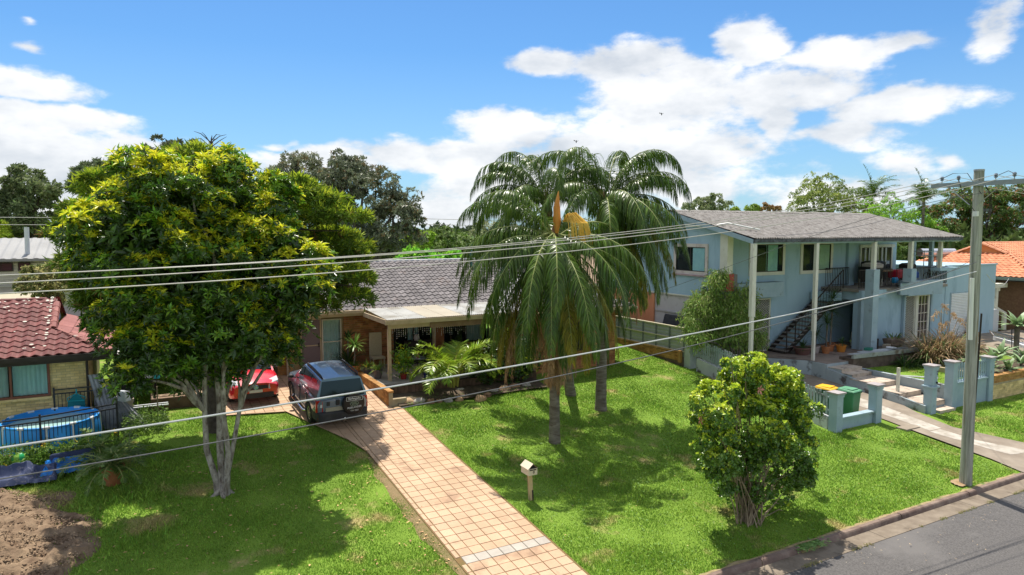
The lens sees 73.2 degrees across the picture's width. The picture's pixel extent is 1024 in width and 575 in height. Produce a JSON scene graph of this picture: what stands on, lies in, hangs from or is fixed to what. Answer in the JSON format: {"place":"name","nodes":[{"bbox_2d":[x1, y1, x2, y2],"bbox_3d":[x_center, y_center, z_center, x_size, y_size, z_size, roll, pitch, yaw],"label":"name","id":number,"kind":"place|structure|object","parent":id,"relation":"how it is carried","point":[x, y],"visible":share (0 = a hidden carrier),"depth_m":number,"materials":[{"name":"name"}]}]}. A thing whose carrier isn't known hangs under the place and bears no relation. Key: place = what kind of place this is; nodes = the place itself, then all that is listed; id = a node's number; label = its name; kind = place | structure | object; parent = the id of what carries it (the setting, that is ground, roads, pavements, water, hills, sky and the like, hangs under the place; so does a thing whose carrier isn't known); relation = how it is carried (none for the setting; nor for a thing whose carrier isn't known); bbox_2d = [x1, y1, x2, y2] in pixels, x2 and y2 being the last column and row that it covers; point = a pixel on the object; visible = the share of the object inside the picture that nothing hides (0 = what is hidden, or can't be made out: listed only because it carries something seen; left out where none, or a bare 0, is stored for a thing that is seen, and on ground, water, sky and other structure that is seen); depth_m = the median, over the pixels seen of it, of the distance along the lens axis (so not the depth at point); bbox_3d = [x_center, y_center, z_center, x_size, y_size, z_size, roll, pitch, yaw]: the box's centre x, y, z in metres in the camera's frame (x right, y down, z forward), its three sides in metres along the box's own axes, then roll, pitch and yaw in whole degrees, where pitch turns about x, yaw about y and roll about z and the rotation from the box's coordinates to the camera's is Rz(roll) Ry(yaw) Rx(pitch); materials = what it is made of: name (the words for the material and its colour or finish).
{"place":"outdoors","nodes":[
{"label":"outdoors","id":0,"kind":"place"},
{"bbox_2d":[0,488,102,574],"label":"dirt ground","id":1,"kind":"structure","parent":0,"point":[58,551],"depth_m":15.13,"materials":[{"name":"soil"}]},
{"bbox_2d":[1,455,173,574],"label":"grass","id":2,"kind":"structure","parent":1,"relation":"on","point":[103,496],"depth_m":16.63,"materials":[{"name":"plant"}]},
{"bbox_2d":[197,375,589,574],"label":"tiled driveway","id":3,"kind":"structure","parent":0,"point":[475,522],"depth_m":18.18,"materials":[{"name":"tile"}]},
{"bbox_2d":[226,360,278,401],"bbox_3d":[-10.017,3.109,26.005,2.070,1.483,4.160,-3,10,-30],"label":"parked car","id":4,"kind":"object","parent":3,"relation":"on","point":[267,385],"visible":0.41,"depth_m":24.49,"materials":[{"name":"red paint"}]},
{"bbox_2d":[288,359,367,422],"bbox_3d":[-6.484,3.422,24.090,2.192,1.755,4.441,-3,10,-30],"label":"parked car","id":5,"kind":"object","parent":3,"relation":"on","point":[312,380],"visible":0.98,"depth_m":22.60,"materials":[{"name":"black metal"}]},
{"bbox_2d":[404,334,431,363],"bbox_3d":[-4.086,2.670,30.491,1.300,1.300,0.400,-3,5,-29],"label":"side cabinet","id":6,"kind":"object","parent":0,"point":[413,343],"visible":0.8,"depth_m":30.26,"materials":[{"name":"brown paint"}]},
{"bbox_2d":[0,324,1023,574],"bbox_3d":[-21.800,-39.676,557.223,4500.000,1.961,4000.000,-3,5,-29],"label":"ground","id":7,"kind":"structure","parent":0,"point":[682,534],"depth_m":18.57,"materials":[{"name":"plant"}]},
{"bbox_2d":[0,460,32,487],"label":"tarpaulin","id":8,"kind":"object","parent":7,"relation":"on","point":[22,468],"visible":0.89,"depth_m":18.18,"materials":[{"name":"plastic"}]},
{"bbox_2d":[0,161,63,237],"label":"gum tree","id":9,"kind":"object","parent":7,"relation":"on","point":[18,198],"visible":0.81,"depth_m":49.86,"materials":[{"name":"green plant"}]},
{"bbox_2d":[0,227,72,306],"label":"white house","id":10,"kind":"structure","parent":7,"relation":"on","point":[17,253],"depth_m":37.86,"materials":[{"name":"metal"}]},
{"bbox_2d":[11,261,70,304],"bbox_3d":[-20.239,1.215,30.335,2.648,4.949,2.698,-3,5,-29],"label":"dry shrub","id":11,"kind":"object","parent":7,"relation":"on","point":[39,286],"visible":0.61,"depth_m":29.63,"materials":[{"name":"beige plant"}]},
{"bbox_2d":[29,462,56,482],"bbox_3d":[-12.366,4.872,18.211,0.634,0.317,0.814,-3,5,-29],"label":"tarpaulin","id":12,"kind":"object","parent":7,"relation":"on","point":[40,468],"visible":0.9,"depth_m":18.17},
{"bbox_2d":[0,406,101,456],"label":"frame pool","id":13,"kind":"structure","parent":7,"relation":"on","point":[88,419],"depth_m":20.21,"materials":[{"name":"plastic"}]},
{"bbox_2d":[0,296,116,420],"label":"brick house","id":14,"kind":"structure","parent":7,"relation":"on","point":[45,348],"depth_m":21.64,"materials":[{"name":"brown brick"}]},
{"bbox_2d":[0,364,50,399],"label":"window","id":15,"kind":"structure","parent":14,"relation":"in","point":[16,382],"depth_m":21.31,"materials":[{"name":"teal glass"}]},
{"bbox_2d":[0,401,118,462],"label":"pool fence","id":16,"kind":"object","parent":7,"relation":"on","point":[48,420],"visible":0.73,"depth_m":19.55,"materials":[{"name":"black metal"}]},
{"bbox_2d":[0,428,122,465],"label":"weeds","id":17,"kind":"object","parent":7,"relation":"on","point":[38,452],"visible":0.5,"depth_m":19.11,"materials":[{"name":"green plant"}]},
{"bbox_2d":[40,447,95,476],"bbox_3d":[-12.064,4.737,18.793,1.268,0.429,0.880,-3,5,-29],"label":"tarpaulin","id":18,"kind":"object","parent":7,"relation":"on","point":[56,456],"visible":0.61,"depth_m":18.91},
{"bbox_2d":[62,157,133,194],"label":"gum tree","id":19,"kind":"object","parent":7,"relation":"on","point":[94,162],"visible":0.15,"depth_m":48.80,"materials":[{"name":"green plant"}]},
{"bbox_2d":[54,427,153,478],"bbox_3d":[-11.409,4.600,19.015,2.357,0.958,2.763,0,5,-1],"label":"fern clump","id":20,"kind":"object","parent":7,"relation":"on","point":[99,446],"visible":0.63,"depth_m":19.37,"materials":[{"name":"plant"}]},
{"bbox_2d":[68,442,155,496],"bbox_3d":[-10.417,4.579,18.023,1.777,1.172,1.955,2,5,25],"label":"potted fern","id":21,"kind":"object","parent":7,"relation":"on","point":[112,472],"visible":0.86,"depth_m":17.87,"materials":[{"name":"plant"}]},
{"bbox_2d":[88,374,146,429],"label":"roofing sheets","id":22,"kind":"object","parent":7,"relation":"on","point":[125,407],"visible":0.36,"depth_m":21.91,"materials":[{"name":"metal"}]},
{"bbox_2d":[120,404,171,435],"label":"weeds","id":23,"kind":"object","parent":7,"relation":"on","point":[162,417],"visible":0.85,"depth_m":21.89,"materials":[{"name":"plant"}]},
{"bbox_2d":[150,391,201,410],"bbox_3d":[-11.765,3.921,24.355,1.750,0.529,1.100,-3,5,-29],"label":"sleeper bed","id":24,"kind":"object","parent":7,"relation":"on","point":[174,403],"visible":0.48,"depth_m":23.83,"materials":[{"name":"wood"}]},
{"bbox_2d":[48,141,342,498],"bbox_3d":[-7.769,0.903,17.662,6.614,9.157,4.787,-3,5,-29],"label":"leafy tree","id":25,"kind":"object","parent":7,"relation":"on","point":[153,208],"visible":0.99,"depth_m":16.44,"materials":[{"name":"green plant"}]},
{"bbox_2d":[33,137,379,433],"bbox_3d":[-8.717,-0.004,21.640,10.401,9.453,5.547,-3,5,-29],"label":"leafy tree","id":26,"kind":"object","parent":7,"relation":"on","point":[325,204],"visible":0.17,"depth_m":21.77,"materials":[{"name":"green plant"}]},
{"bbox_2d":[0,393,462,574],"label":"grass","id":27,"kind":"structure","parent":7,"relation":"on","point":[239,452],"depth_m":17.08,"materials":[{"name":"plant"}]},
{"bbox_2d":[257,150,332,225],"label":"olive green tree","id":28,"kind":"object","parent":7,"relation":"on","point":[302,158],"visible":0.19,"depth_m":47.47,"materials":[{"name":"green plant"}]},
{"bbox_2d":[305,148,427,259],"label":"olive green tree","id":29,"kind":"object","parent":7,"relation":"on","point":[356,175],"visible":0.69,"depth_m":46.07,"materials":[{"name":"green plant"}]},
{"bbox_2d":[358,370,406,406],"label":"brick wall","id":30,"kind":"structure","parent":7,"relation":"on","point":[385,396],"depth_m":25.45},
{"bbox_2d":[129,253,637,387],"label":"brick house","id":31,"kind":"structure","parent":7,"relation":"on","point":[420,301],"depth_m":30.05,"materials":[{"name":"beige paint"}]},
{"bbox_2d":[300,318,321,367],"bbox_3d":[-8.329,2.378,28.578,0.850,2.200,0.130,-3,5,-29],"label":"door","id":32,"kind":"structure","parent":31,"relation":"in","point":[312,352],"depth_m":28.61,"materials":[{"name":"beige paint"}]},
{"bbox_2d":[321,318,341,360],"bbox_3d":[-7.639,2.254,29.109,0.860,1.940,0.330,-3,5,-29],"label":"window","id":33,"kind":"structure","parent":31,"relation":"in","point":[331,331],"depth_m":29.07,"materials":[{"name":"teal glass"}]},
{"bbox_2d":[369,332,384,368],"bbox_3d":[-5.719,2.673,29.253,0.550,1.500,0.510,-3,5,-29],"label":"patio chair","id":34,"kind":"object","parent":31,"relation":"on","point":[375,345],"visible":0.88,"depth_m":29.37,"materials":[{"name":"beige wicker"}]},
{"bbox_2d":[387,339,420,379],"bbox_3d":[-4.232,2.906,27.146,1.163,1.710,1.381,2,5,23],"label":"potted shrub","id":35,"kind":"object","parent":31,"relation":"on","point":[401,367],"visible":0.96,"depth_m":27.04,"materials":[{"name":"green plant"}]},
{"bbox_2d":[393,326,431,361],"bbox_3d":[-4.456,2.158,30.914,1.840,2.190,0.330,-3,5,-29],"label":"window","id":36,"kind":"structure","parent":31,"relation":"in","point":[426,334],"depth_m":30.85,"materials":[{"name":"brown paint"}]},
{"bbox_2d":[444,324,488,343],"bbox_3d":[-2.177,1.780,32.139,2.340,1.540,0.330,-3,5,-29],"label":"window","id":37,"kind":"structure","parent":31,"relation":"in","point":[458,334],"depth_m":32.22,"materials":[{"name":"glass"}]},
{"bbox_2d":[367,456,466,574],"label":"bare soil strip","id":38,"kind":"object","parent":7,"relation":"on","point":[393,490],"visible":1,"depth_m":16.77,"materials":[{"name":"soil"}]},
{"bbox_2d":[394,244,462,259],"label":"tropical shrub","id":39,"kind":"object","parent":7,"relation":"on","point":[408,248],"visible":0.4,"depth_m":44.56,"materials":[{"name":"green plant"}]},
{"bbox_2d":[425,225,482,257],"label":"leafy tree","id":40,"kind":"object","parent":7,"relation":"on","point":[448,236],"visible":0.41,"depth_m":62.09,"materials":[{"name":"green plant"}]},
{"bbox_2d":[390,371,535,393],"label":"garden retaining wall","id":41,"kind":"structure","parent":7,"relation":"on","point":[439,385],"depth_m":26.99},
{"bbox_2d":[393,377,545,405],"bbox_3d":[-1.569,4.015,26.841,6.300,0.150,1.395,-3,5,-29],"label":"garden bed","id":42,"kind":"object","parent":7,"relation":"on","point":[451,392],"visible":0.81,"depth_m":26.73,"materials":[{"name":"soil"}]},
{"bbox_2d":[469,325,545,384],"bbox_3d":[-0.128,2.800,28.385,3.410,2.697,2.098,-1,5,-8],"label":"shrub","id":43,"kind":"object","parent":42,"relation":"on","point":[523,371],"visible":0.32,"depth_m":27.89,"materials":[{"name":"green plant"}]},
{"bbox_2d":[521,459,537,500],"bbox_3d":[0.450,5.121,18.094,0.310,1.141,0.420,-3,5,-29],"label":"letterbox","id":44,"kind":"object","parent":7,"relation":"on","point":[528,469],"visible":0.99,"depth_m":18.04,"materials":[{"name":"white paint"}]},
{"bbox_2d":[468,151,613,396],"bbox_3d":[1.198,-0.371,26.428,5.968,9.758,5.702,-3,5,-29],"label":"palm tree","id":45,"kind":"object","parent":7,"relation":"on","point":[538,194],"visible":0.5,"depth_m":25.57,"materials":[{"name":"green plant"}]},
{"bbox_2d":[453,189,651,444],"bbox_3d":[1.350,1.103,21.635,6.179,8.219,5.516,-3,5,-29],"label":"palm tree","id":46,"kind":"object","parent":7,"relation":"on","point":[548,283],"visible":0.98,"depth_m":20.59,"materials":[{"name":"green plant"}]},
{"bbox_2d":[529,146,691,411],"bbox_3d":[3.562,-0.172,24.953,5.678,9.861,5.796,2,5,22],"label":"palm tree","id":47,"kind":"object","parent":7,"relation":"on","point":[624,209],"visible":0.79,"depth_m":24.02,"materials":[{"name":"green plant"}]},
{"bbox_2d":[617,338,683,366],"bbox_3d":[6.010,3.095,35.615,0.320,0.900,8.040,-3,5,-29],"label":"brick footing","id":48,"kind":"object","parent":7,"relation":"on","point":[675,357],"visible":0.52,"depth_m":33.48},
{"bbox_2d":[616,316,684,356],"bbox_3d":[6.094,2.261,35.500,0.105,1.380,8.000,-3,5,-29],"label":"metal fence","id":49,"kind":"object","parent":48,"relation":"on","point":[643,331],"visible":0.52,"depth_m":33.99,"materials":[{"name":"metal"}]},
{"bbox_2d":[359,221,1023,260],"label":"treeline","id":50,"kind":"object","parent":7,"relation":"on","point":[1017,235],"visible":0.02,"depth_m":72.28,"materials":[{"name":"green plant"}]},
{"bbox_2d":[681,192,733,210],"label":"gum tree","id":51,"kind":"object","parent":7,"relation":"on","point":[710,203],"visible":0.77,"depth_m":159.31,"materials":[{"name":"green plant"}]},
{"bbox_2d":[426,367,1007,570],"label":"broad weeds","id":52,"kind":"object","parent":7,"relation":"on","point":[686,468],"visible":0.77,"depth_m":20.51,"materials":[{"name":"green plant"}]},
{"bbox_2d":[674,266,770,358],"bbox_3d":[9.680,1.415,31.284,5.750,4.843,3.731,-3,5,-29],"label":"weeping tree","id":53,"kind":"object","parent":7,"relation":"on","point":[702,309],"visible":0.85,"depth_m":30.84,"materials":[{"name":"green plant"}]},
{"bbox_2d":[685,351,825,527],"bbox_3d":[6.426,3.915,17.499,5.654,4.983,2.515,-3,5,-29],"label":"flowering bush","id":54,"kind":"object","parent":7,"relation":"on","point":[781,406],"visible":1,"depth_m":16.89,"materials":[{"name":"green plant"}]},
{"bbox_2d":[693,343,828,428],"bbox_3d":[9.794,3.695,28.166,0.139,2.222,8.085,-2,5,-22],"label":"picket fence","id":55,"kind":"object","parent":7,"relation":"on","point":[706,368],"visible":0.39,"depth_m":30.04,"materials":[{"name":"blue paint"}]},
{"bbox_2d":[613,210,997,367],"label":"blue house","id":56,"kind":"structure","parent":7,"relation":"on","point":[802,275],"depth_m":34.70,"materials":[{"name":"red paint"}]},
{"bbox_2d":[672,243,708,276],"bbox_3d":[8.504,-1.326,32.911,0.130,1.540,2.380,-3,5,-29],"label":"window","id":57,"kind":"structure","parent":56,"relation":"in","point":[698,253],"depth_m":32.74,"materials":[{"name":"white glass"}]},
{"bbox_2d":[754,298,770,351],"bbox_3d":[12.270,1.835,33.873,1.080,2.600,0.070,-3,5,-29],"label":"security door","id":58,"kind":"structure","parent":56,"relation":"in","point":[765,303],"depth_m":33.95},
{"bbox_2d":[748,243,785,275],"bbox_3d":[12.490,-1.436,33.750,2.490,1.680,0.080,-3,5,-29],"label":"window","id":59,"kind":"structure","parent":56,"relation":"in","point":[772,262],"depth_m":33.86,"materials":[{"name":"brown paint"}]},
{"bbox_2d":[799,243,833,273],"bbox_3d":[15.680,-1.562,35.499,2.490,1.680,0.080,-3,5,-29],"label":"window","id":60,"kind":"structure","parent":56,"relation":"in","point":[806,249],"depth_m":35.41,"materials":[{"name":"brown paint"}]},
{"bbox_2d":[858,244,894,282],"bbox_3d":[20.572,-1.363,38.884,3.100,2.120,0.090,-3,5,-29],"label":"sliding door","id":61,"kind":"structure","parent":56,"relation":"in","point":[884,251],"depth_m":38.99,"materials":[{"name":"white glass"}]},
{"bbox_2d":[905,296,915,341],"bbox_3d":[20.910,1.640,36.333,0.900,2.480,0.070,-3,5,-29],"label":"security door","id":62,"kind":"structure","parent":56,"relation":"in","point":[910,300],"depth_m":36.36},
{"bbox_2d":[914,295,929,340],"bbox_3d":[21.881,1.612,36.849,1.240,2.550,0.080,-3,5,-29],"label":"french door","id":63,"kind":"structure","parent":56,"relation":"in","point":[922,303],"depth_m":36.86,"materials":[{"name":"white glass"}]},
{"bbox_2d":[948,291,967,336],"bbox_3d":[25.346,1.493,38.814,2.530,2.520,0.050,-3,5,-29],"label":"roller door","id":64,"kind":"structure","parent":56,"relation":"in","point":[958,300],"depth_m":38.59,"materials":[{"name":"white paint"}]},
{"bbox_2d":[785,171,878,212],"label":"gum tree","id":65,"kind":"object","parent":7,"relation":"on","point":[820,191],"visible":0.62,"depth_m":89.48,"materials":[{"name":"green plant"}]},
{"bbox_2d":[826,390,846,432],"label":"fence pillar","id":66,"kind":"structure","parent":7,"relation":"on","point":[835,415],"depth_m":24.17,"materials":[{"name":"blue paint"}]},
{"bbox_2d":[837,386,861,413],"bbox_3d":[12.669,4.298,26.005,0.628,1.058,0.750,-4,6,-37],"label":"wheelie bin","id":67,"kind":"object","parent":7,"relation":"on","point":[851,401],"visible":0.77,"depth_m":25.74,"materials":[{"name":"green plastic"}]},
{"bbox_2d":[744,338,958,378],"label":"patio","id":68,"kind":"structure","parent":7,"relation":"on","point":[820,364],"depth_m":31.89,"materials":[{"name":"blue paint"}]},
{"bbox_2d":[699,473,1016,574],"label":"verge soil","id":69,"kind":"structure","parent":7,"relation":"on","point":[789,546],"depth_m":17.30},
{"bbox_2d":[842,409,874,428],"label":"blue wall","id":70,"kind":"structure","parent":7,"relation":"on","point":[857,418],"depth_m":24.93,"materials":[{"name":"paint"}]},
{"bbox_2d":[706,472,1023,574],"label":"kerb","id":71,"kind":"structure","parent":7,"relation":"on","point":[736,569],"depth_m":17.55,"materials":[{"name":"concrete"}]},
{"bbox_2d":[837,164,903,211],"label":"palm tree","id":72,"kind":"object","parent":7,"relation":"on","point":[873,188],"visible":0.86,"depth_m":81.84,"materials":[{"name":"green plant"}]},
{"bbox_2d":[866,382,885,423],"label":"fence pillar","id":73,"kind":"structure","parent":7,"relation":"on","point":[875,396],"depth_m":25.31,"materials":[{"name":"blue paint"}]},
{"bbox_2d":[737,479,1023,574],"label":"gutter channel","id":74,"kind":"object","parent":7,"relation":"on","point":[820,554],"visible":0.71,"depth_m":17.31,"materials":[{"name":"concrete"}]},
{"bbox_2d":[826,364,955,413],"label":"garden steps","id":75,"kind":"structure","parent":7,"relation":"on","point":[854,376],"depth_m":29.02,"materials":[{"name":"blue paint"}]},
{"bbox_2d":[855,191,949,245],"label":"round tree","id":76,"kind":"object","parent":7,"relation":"on","point":[929,222],"visible":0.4,"depth_m":74.70,"materials":[{"name":"green plant"}]},
{"bbox_2d":[862,368,943,398],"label":"stained retaining wall","id":77,"kind":"structure","parent":7,"relation":"on","point":[915,383],"depth_m":28.91,"materials":[{"name":"blue paint"}]},
{"bbox_2d":[792,489,1023,567],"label":"gutter weeds","id":78,"kind":"object","parent":7,"relation":"on","point":[803,546],"depth_m":16.44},
{"bbox_2d":[900,168,957,226],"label":"palm tree","id":79,"kind":"object","parent":7,"relation":"on","point":[924,194],"visible":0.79,"depth_m":73.83,"materials":[{"name":"green plant"}]},
{"bbox_2d":[921,363,940,414],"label":"fence pillar","id":80,"kind":"structure","parent":7,"relation":"on","point":[930,385],"depth_m":26.67,"materials":[{"name":"blue paint"}]},
{"bbox_2d":[943,359,961,407],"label":"fence pillar","id":81,"kind":"structure","parent":7,"relation":"on","point":[951,381],"depth_m":27.41,"materials":[{"name":"blue paint"}]},
{"bbox_2d":[906,184,1023,248],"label":"mango tree","id":82,"kind":"object","parent":7,"relation":"on","point":[1004,215],"visible":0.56,"depth_m":80.55,"materials":[{"name":"green plant"}]},
{"bbox_2d":[917,241,1023,330],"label":"tiled house","id":83,"kind":"structure","parent":7,"relation":"on","point":[1007,257],"depth_m":42.47,"materials":[{"name":"tile"}]},
{"bbox_2d":[956,359,988,406],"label":"front wall panel","id":84,"kind":"structure","parent":7,"relation":"on","point":[981,386],"depth_m":28.37,"materials":[{"name":"blue paint"}]},
{"bbox_2d":[931,169,1023,486],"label":"power pole","id":85,"kind":"object","parent":7,"relation":"on","point":[972,352],"visible":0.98,"depth_m":19.75,"materials":[{"name":"grey wood"}]},
{"bbox_2d":[0,178,957,275],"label":"power line","id":86,"kind":"object","parent":85,"relation":"attached to","point":[422,252],"visible":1,"depth_m":11.84,"materials":[{"name":"metal"}]},
{"bbox_2d":[0,262,975,479],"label":"service cable","id":87,"kind":"object","parent":85,"relation":"attached to","point":[432,401],"visible":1,"depth_m":11.48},
{"bbox_2d":[0,271,976,448],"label":"service cable","id":88,"kind":"object","parent":85,"relation":"attached to","point":[82,435],"visible":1,"depth_m":11.42,"materials":[{"name":"rubber"}]},
{"bbox_2d":[51,179,939,272],"bbox_3d":[-2.709,-1.407,12.014,34.902,2.183,0.016,-3,5,-29],"label":"power line","id":89,"kind":"object","parent":85,"relation":"attached to","point":[531,241],"visible":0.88,"depth_m":13.66,"materials":[{"name":"metal"}]},
{"bbox_2d":[0,175,992,283],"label":"power line","id":90,"kind":"object","parent":85,"relation":"attached to","point":[433,255],"visible":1,"depth_m":10.90,"materials":[{"name":"metal"}]},
{"bbox_2d":[0,174,1013,293],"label":"power line","id":91,"kind":"object","parent":85,"relation":"attached to","point":[443,263],"visible":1,"depth_m":10.51,"materials":[{"name":"metal"}]},
{"bbox_2d":[938,357,1023,399],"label":"brick planter","id":92,"kind":"object","parent":7,"relation":"on","point":[1008,383],"visible":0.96,"depth_m":29.57,"materials":[{"name":"brick"}]},
{"bbox_2d":[939,395,1023,441],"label":"grass","id":93,"kind":"structure","parent":7,"relation":"on","point":[1004,422],"depth_m":26.32,"materials":[{"name":"plant"}]},
{"bbox_2d":[980,355,997,400],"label":"fence pillar","id":94,"kind":"structure","parent":7,"relation":"on","point":[990,364],"depth_m":28.62,"materials":[{"name":"blue paint"}]},
{"bbox_2d":[0,0,1023,230],"label":"sky","id":95,"kind":"structure","parent":0,"point":[753,98],"materials":[{"name":"blue"}]},
{"bbox_2d":[696,362,1023,471],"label":"concrete driveway","id":96,"kind":"structure","parent":0,"point":[1015,461],"depth_m":24.45,"materials":[{"name":"concrete"}]},
{"bbox_2d":[859,398,939,430],"bbox_3d":[14.234,4.691,27.110,1.100,0.429,5.073,-3,5,-28],"label":"pale concrete patch","id":97,"kind":"object","parent":96,"relation":"on","point":[887,411],"visible":0.5,"depth_m":25.99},
{"bbox_2d":[930,429,1023,454],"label":"pale concrete patch","id":98,"kind":"object","parent":96,"relation":"on","point":[1003,449],"visible":0.85,"depth_m":23.44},
{"bbox_2d":[785,491,1023,574],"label":"road","id":99,"kind":"structure","parent":0,"point":[960,537],"depth_m":16.35,"materials":[{"name":"asphalt"}]},
{"bbox_2d":[867,352,1015,383],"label":"lawn","id":100,"kind":"structure","parent":0,"point":[918,371],"depth_m":31.09,"materials":[{"name":"plant"}]},
{"bbox_2d":[839,347,919,367],"bbox_3d":[17.313,3.318,32.463,4.618,0.780,0.833,-2,5,-25],"label":"raised bed","id":101,"kind":"object","parent":100,"relation":"on","point":[876,358],"visible":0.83,"depth_m":31.92,"materials":[{"name":"concrete"}]},
{"bbox_2d":[891,350,964,369],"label":"ferns","id":102,"kind":"object","parent":100,"relation":"on","point":[903,364],"visible":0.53,"depth_m":32.00,"materials":[{"name":"green plant"}]},
{"bbox_2d":[891,303,1000,363],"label":"dry reeds","id":103,"kind":"object","parent":100,"relation":"on","point":[947,346],"visible":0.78,"depth_m":32.49,"materials":[{"name":"plant"}]},
{"bbox_2d":[998,311,1023,354],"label":"palm tree","id":104,"kind":"object","parent":100,"relation":"on","point":[1017,322],"visible":0.98,"depth_m":34.06,"materials":[{"name":"green plant"}]},
{"bbox_2d":[956,329,1023,356],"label":"concrete path","id":105,"kind":"structure","parent":0,"point":[987,337],"depth_m":38.02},
{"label":"garden bed","id":106,"kind":"structure","parent":0,"visible":0},
{"bbox_2d":[409,339,501,394],"bbox_3d":[-2.318,2.903,27.029,3.741,1.920,3.589,-3,5,-29],"label":"areca palm","id":107,"kind":"object","parent":106,"relation":"on","point":[453,358],"visible":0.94,"depth_m":26.55,"materials":[{"name":"plant"}]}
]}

